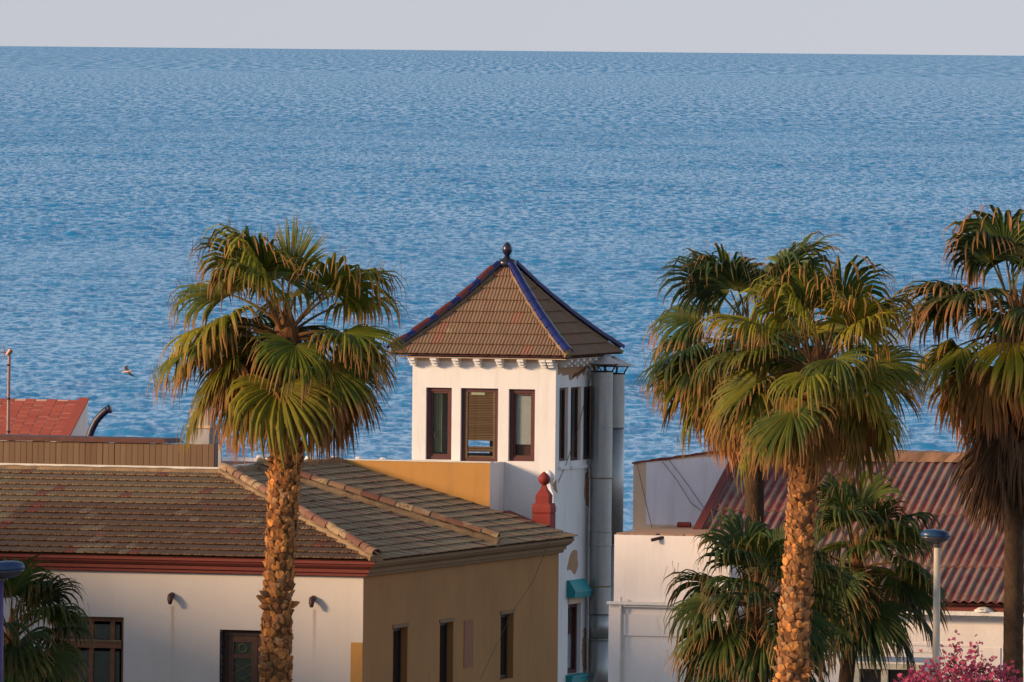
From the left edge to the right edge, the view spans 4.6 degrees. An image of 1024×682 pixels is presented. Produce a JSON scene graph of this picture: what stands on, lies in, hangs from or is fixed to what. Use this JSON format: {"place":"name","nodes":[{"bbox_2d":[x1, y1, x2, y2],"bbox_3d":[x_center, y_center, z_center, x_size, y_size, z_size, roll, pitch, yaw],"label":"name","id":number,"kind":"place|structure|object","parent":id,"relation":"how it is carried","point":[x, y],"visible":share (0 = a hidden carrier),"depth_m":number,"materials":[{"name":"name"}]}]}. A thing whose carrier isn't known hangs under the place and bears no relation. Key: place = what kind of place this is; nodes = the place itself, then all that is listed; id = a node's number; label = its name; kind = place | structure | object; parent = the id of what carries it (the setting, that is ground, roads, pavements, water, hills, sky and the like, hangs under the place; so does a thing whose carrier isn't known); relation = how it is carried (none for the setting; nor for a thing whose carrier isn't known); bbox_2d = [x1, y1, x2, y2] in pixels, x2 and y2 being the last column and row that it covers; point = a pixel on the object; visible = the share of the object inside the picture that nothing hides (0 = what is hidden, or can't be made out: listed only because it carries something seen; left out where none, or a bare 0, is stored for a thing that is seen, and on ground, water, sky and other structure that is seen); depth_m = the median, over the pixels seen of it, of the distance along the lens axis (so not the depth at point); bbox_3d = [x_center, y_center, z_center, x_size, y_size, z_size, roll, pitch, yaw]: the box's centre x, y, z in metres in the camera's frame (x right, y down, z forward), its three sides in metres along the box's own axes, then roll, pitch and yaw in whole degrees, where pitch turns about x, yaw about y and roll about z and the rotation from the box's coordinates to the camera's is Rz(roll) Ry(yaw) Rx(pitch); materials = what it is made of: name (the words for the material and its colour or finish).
{"place":"outdoors","nodes":[
{"label":"outdoors","id":0,"kind":"place"},
{"bbox_2d":[0,397,88,441],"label":"stair house","id":1,"kind":"structure","parent":0,"point":[47,417],"depth_m":256.84,"materials":[{"name":"red tile"}]},
{"bbox_2d":[122,366,133,375],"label":"gull","id":2,"kind":"object","parent":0,"point":[127,370],"visible":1,"depth_m":300.07,"materials":[{"name":"white"}]},
{"bbox_2d":[187,409,219,443],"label":"chimney","id":3,"kind":"object","parent":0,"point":[205,437],"visible":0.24,"depth_m":255.66,"materials":[{"name":"grey paint"}]},
{"bbox_2d":[222,455,385,461],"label":"parapet wall","id":4,"kind":"structure","parent":0,"point":[241,459],"depth_m":258.07,"materials":[{"name":"beige paint"}]},
{"bbox_2d":[0,46,1023,531],"bbox_3d":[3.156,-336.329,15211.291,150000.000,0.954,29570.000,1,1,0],"label":"sea","id":5,"kind":"structure","parent":0,"point":[600,190],"depth_m":1593.46,"materials":[{"name":"liquid"}]},
{"bbox_2d":[0,0,1023,55],"label":"sky","id":6,"kind":"structure","parent":0,"point":[902,27],"materials":[{"name":"grey"}]},
{"bbox_3d":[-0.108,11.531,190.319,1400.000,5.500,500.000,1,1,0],"label":"ground","id":7,"kind":"structure","parent":0,"visible":0},
{"bbox_2d":[145,211,410,681],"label":"palm tree","id":8,"kind":"object","parent":7,"relation":"on","point":[278,392],"visible":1,"depth_m":227.45,"materials":[{"name":"green plant"}]},
{"bbox_2d":[0,457,577,681],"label":"house","id":9,"kind":"structure","parent":7,"relation":"on","point":[396,580],"depth_m":243.42,"materials":[{"name":"brown tile"}]},
{"bbox_2d":[0,345,12,440],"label":"antenna","id":10,"kind":"object","parent":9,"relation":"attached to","point":[9,351],"visible":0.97,"depth_m":251.71,"materials":[{"name":"metal"}]},
{"bbox_2d":[55,616,123,681],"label":"window","id":11,"kind":"structure","parent":9,"relation":"in","point":[104,666],"depth_m":242.36,"materials":[{"name":"brown wood"}]},
{"bbox_2d":[86,405,112,435],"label":"vent pipe","id":12,"kind":"object","parent":9,"relation":"on","point":[101,414],"visible":0.83,"depth_m":254.64,"materials":[{"name":"grey metal"}]},
{"bbox_2d":[0,434,221,466],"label":"plank screen","id":13,"kind":"object","parent":9,"relation":"on","point":[82,450],"visible":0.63,"depth_m":249.18,"materials":[{"name":"brown wood"}]},
{"bbox_2d":[220,630,261,681],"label":"door","id":14,"kind":"structure","parent":9,"relation":"in","point":[241,654],"depth_m":241.54,"materials":[{"name":"brown wood"}]},
{"bbox_2d":[393,623,408,681],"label":"window","id":15,"kind":"structure","parent":9,"relation":"in","point":[397,627],"depth_m":243.13,"materials":[{"name":"glass"}]},
{"bbox_2d":[323,458,503,510],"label":"terrace wall","id":16,"kind":"structure","parent":9,"relation":"on","point":[479,482],"depth_m":253.49,"materials":[{"name":"orange paint"}]},
{"bbox_2d":[439,618,454,681],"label":"window","id":17,"kind":"structure","parent":9,"relation":"in","point":[443,622],"depth_m":246.00,"materials":[{"name":"glass"}]},
{"bbox_2d":[500,609,514,677],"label":"window","id":18,"kind":"structure","parent":9,"relation":"in","point":[503,648],"depth_m":249.75,"materials":[{"name":"glass"}]},
{"bbox_2d":[480,528,554,678],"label":"cable","id":19,"kind":"object","parent":9,"relation":"attached to","point":[520,600],"visible":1,"depth_m":249.03,"materials":[{"name":"rubber"}]},
{"bbox_2d":[532,472,555,527],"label":"roof finial","id":20,"kind":"object","parent":9,"relation":"on","point":[543,509],"visible":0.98,"depth_m":252.93,"materials":[{"name":"red paint"}]},
{"bbox_2d":[546,470,559,526],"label":"roof finial","id":21,"kind":"object","parent":9,"relation":"on","point":[553,492],"visible":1,"depth_m":253.56,"materials":[{"name":"paint"}]},
{"bbox_2d":[387,242,624,681],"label":"tower","id":22,"kind":"structure","parent":7,"relation":"on","point":[504,351],"depth_m":254.46,"materials":[{"name":"paint"}]},
{"bbox_2d":[427,387,451,459],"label":"window","id":23,"kind":"structure","parent":22,"relation":"in","point":[432,393],"depth_m":254.62,"materials":[{"name":"red paint"}]},
{"bbox_2d":[461,388,497,461],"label":"window","id":24,"kind":"structure","parent":22,"relation":"in","point":[479,405],"depth_m":254.30,"materials":[{"name":"red paint"}]},
{"bbox_2d":[509,389,534,460],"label":"window","id":25,"kind":"structure","parent":22,"relation":"in","point":[522,401],"depth_m":254.12,"materials":[{"name":"red paint"}]},
{"bbox_2d":[558,387,570,468],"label":"window","id":26,"kind":"structure","parent":22,"relation":"in","point":[563,398],"depth_m":254.55,"materials":[{"name":"black glass"}]},
{"bbox_2d":[567,603,576,673],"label":"window","id":27,"kind":"structure","parent":22,"relation":"in","point":[574,619],"depth_m":255.61,"materials":[{"name":"red paint"}]},
{"bbox_2d":[558,376,590,482],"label":"cable","id":28,"kind":"object","parent":22,"relation":"attached to","point":[577,430],"visible":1,"depth_m":255.13,"materials":[{"name":"rubber"}]},
{"bbox_2d":[570,387,583,468],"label":"window","id":29,"kind":"structure","parent":22,"relation":"in","point":[575,453],"depth_m":255.42,"materials":[{"name":"black glass"}]},
{"bbox_2d":[583,386,590,467],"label":"window","id":30,"kind":"structure","parent":22,"relation":"in","point":[587,405],"depth_m":256.17,"materials":[{"name":"black glass"}]},
{"bbox_2d":[588,355,622,681],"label":"flue","id":31,"kind":"object","parent":7,"relation":"on","point":[601,478],"visible":0.98,"depth_m":255.71,"materials":[{"name":"metal"}]},
{"bbox_2d":[595,356,634,600],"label":"flue","id":32,"kind":"object","parent":7,"relation":"on","point":[618,413],"visible":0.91,"depth_m":256.37,"materials":[{"name":"metal"}]},
{"bbox_2d":[607,522,741,681],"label":"annex","id":33,"kind":"object","parent":7,"relation":"on","point":[639,645],"visible":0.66,"depth_m":226.40,"materials":[{"name":"white paint"}]},
{"bbox_2d":[632,451,732,530],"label":"boundary wall","id":34,"kind":"structure","parent":33,"relation":"on","point":[668,503],"depth_m":231.58,"materials":[{"name":"beige paint"}]},
{"bbox_2d":[637,465,651,526],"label":"cable","id":35,"kind":"object","parent":34,"relation":"attached to","point":[644,495],"visible":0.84,"depth_m":231.70,"materials":[{"name":"rubber"}]},
{"bbox_2d":[662,461,699,509],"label":"cable","id":36,"kind":"object","parent":34,"relation":"attached to","point":[680,485],"visible":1,"depth_m":231.50,"materials":[{"name":"rubber"}]},
{"bbox_2d":[669,460,703,507],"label":"cable","id":37,"kind":"object","parent":34,"relation":"attached to","point":[687,484],"visible":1,"depth_m":231.46,"materials":[{"name":"rubber"}]},
{"bbox_2d":[763,467,952,681],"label":"palm tree","id":38,"kind":"object","parent":7,"relation":"on","point":[907,586],"visible":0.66,"depth_m":216.52,"materials":[{"name":"green plant"}]},
{"bbox_2d":[693,450,1023,681],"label":"house","id":39,"kind":"structure","parent":7,"relation":"on","point":[971,570],"depth_m":226.83,"materials":[{"name":"brown tile"}]},
{"bbox_2d":[854,663,921,681],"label":"window","id":40,"kind":"structure","parent":39,"relation":"in","point":[869,676],"depth_m":225.85,"materials":[{"name":"beige paint"}]},
{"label":"pavement","id":41,"kind":"structure","parent":0,"visible":0},
{"bbox_2d":[0,561,24,681],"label":"street lamp","id":42,"kind":"object","parent":41,"relation":"on","point":[10,569],"visible":1,"depth_m":221.08,"materials":[{"name":"metal"}]},
{"bbox_2d":[3,554,95,681],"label":"palm tree","id":43,"kind":"object","parent":41,"relation":"on","point":[32,663],"visible":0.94,"depth_m":225.57,"materials":[{"name":"green plant"}]},
{"bbox_2d":[629,230,871,681],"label":"palm tree","id":44,"kind":"object","parent":41,"relation":"on","point":[711,279],"visible":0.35,"depth_m":218.62,"materials":[{"name":"green plant"}]},
{"bbox_2d":[656,504,862,681],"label":"palm tree","id":45,"kind":"object","parent":41,"relation":"on","point":[718,649],"visible":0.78,"depth_m":211.92,"materials":[{"name":"green plant"}]},
{"bbox_2d":[688,254,939,681],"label":"palm tree","id":46,"kind":"object","parent":41,"relation":"on","point":[818,418],"visible":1,"depth_m":209.65,"materials":[{"name":"green plant"}]},
{"bbox_2d":[920,529,949,679],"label":"street lamp","id":47,"kind":"object","parent":41,"relation":"on","point":[936,537],"visible":1,"depth_m":214.10,"materials":[{"name":"grey metal"}]},
{"bbox_2d":[890,198,1023,681],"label":"palm tree","id":48,"kind":"object","parent":41,"relation":"on","point":[982,399],"visible":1,"depth_m":212.64,"materials":[{"name":"green plant"}]},
{"bbox_2d":[893,630,1021,681],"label":"oleander","id":49,"kind":"object","parent":41,"relation":"on","point":[954,671],"visible":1,"depth_m":208.11,"materials":[{"name":"pink plant"}]}
]}

